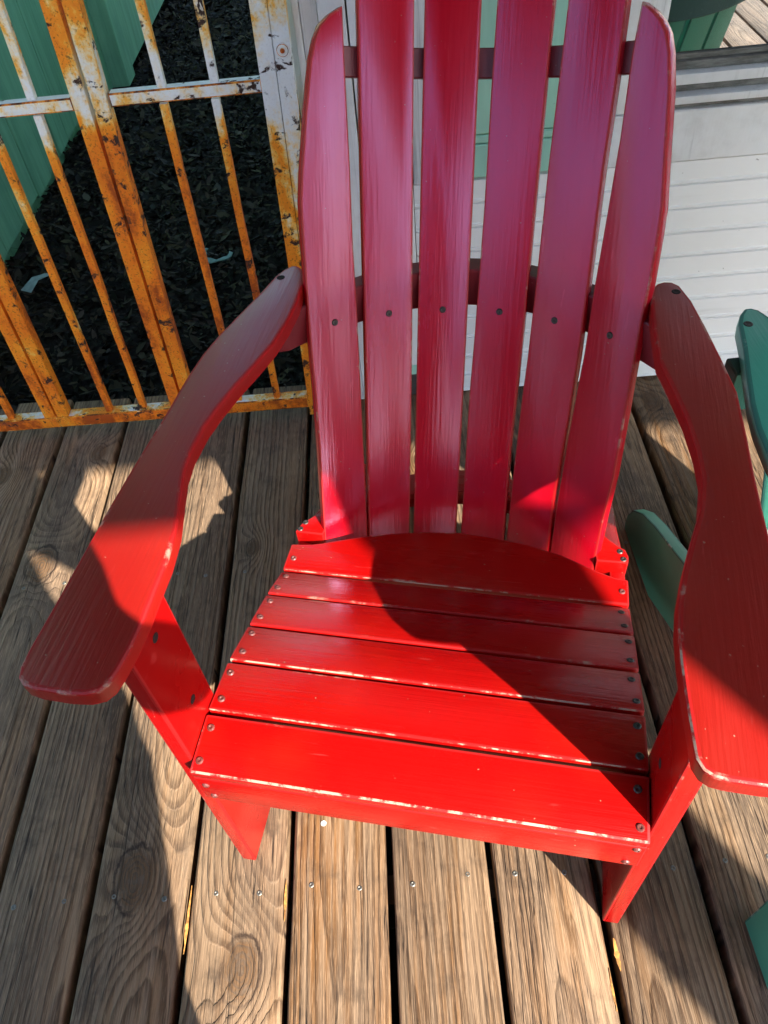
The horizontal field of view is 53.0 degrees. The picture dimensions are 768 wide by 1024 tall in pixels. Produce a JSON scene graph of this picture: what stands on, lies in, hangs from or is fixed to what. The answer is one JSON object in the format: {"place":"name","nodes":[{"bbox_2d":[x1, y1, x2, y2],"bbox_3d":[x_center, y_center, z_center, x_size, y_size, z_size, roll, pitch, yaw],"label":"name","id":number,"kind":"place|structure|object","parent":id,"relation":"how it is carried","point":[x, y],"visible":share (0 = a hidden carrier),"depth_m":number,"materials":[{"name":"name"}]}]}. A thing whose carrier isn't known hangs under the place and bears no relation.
{"place":"outdoors","nodes":[
{"label":"outdoors","id":0,"kind":"place"},
{"bbox_2d":[0,0,739,1023],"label":"ground","id":1,"kind":"structure","parent":0,"point":[54,340],"depth_m":2.92,"materials":[{"name":"soil"}]},
{"bbox_2d":[0,0,163,268],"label":"green shed","id":2,"kind":"structure","parent":1,"relation":"on","point":[117,32],"depth_m":3.28,"materials":[{"name":"teal paint"}]},
{"bbox_2d":[0,0,309,494],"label":"leaf litter","id":3,"kind":"object","parent":1,"relation":"on","point":[51,315],"visible":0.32,"depth_m":3.02,"materials":[{"name":"black plant"}]},
{"bbox_2d":[21,273,48,292],"bbox_3d":[-1.261,-0.837,2.791,0.063,0.018,0.121,19,53,20],"label":"paper scrap","id":4,"kind":"object","parent":3,"relation":"on","point":[31,283],"visible":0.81,"depth_m":2.78,"materials":[{"name":"blue paper"}]},
{"bbox_2d":[205,248,232,263],"bbox_3d":[-0.625,-0.934,2.813,0.128,0.015,0.092,13,52,16],"label":"plate shard","id":5,"kind":"object","parent":3,"relation":"on","point":[227,257],"visible":0.72,"depth_m":2.79,"materials":[{"name":"ceramic"}]},
{"bbox_2d":[0,375,767,1023],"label":"deck","id":6,"kind":"structure","parent":1,"relation":"on","point":[108,909],"depth_m":1.15,"materials":[{"name":"brown wood"}]},
{"bbox_2d":[0,0,313,431],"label":"metal gate","id":7,"kind":"structure","parent":6,"relation":"on","point":[91,100],"depth_m":1.40,"materials":[{"name":"orange metal"}]},
{"bbox_2d":[19,0,767,922],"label":"adirondack chair","id":8,"kind":"object","parent":6,"relation":"on","point":[477,678],"visible":1,"depth_m":0.96,"materials":[{"name":"red paint"}]},
{"bbox_2d":[625,309,767,988],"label":"adirondack chair","id":9,"kind":"object","parent":6,"relation":"on","point":[659,550],"visible":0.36,"depth_m":1.01,"materials":[{"name":"green paint"}]},
{"bbox_2d":[286,0,767,398],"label":"white house","id":10,"kind":"structure","parent":1,"relation":"on","point":[713,264],"depth_m":1.41,"materials":[{"name":"paint"}]},
{"bbox_2d":[668,0,767,107],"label":"window","id":11,"kind":"structure","parent":10,"relation":"in","point":[721,46],"depth_m":1.32,"materials":[{"name":"paint"}]}
]}

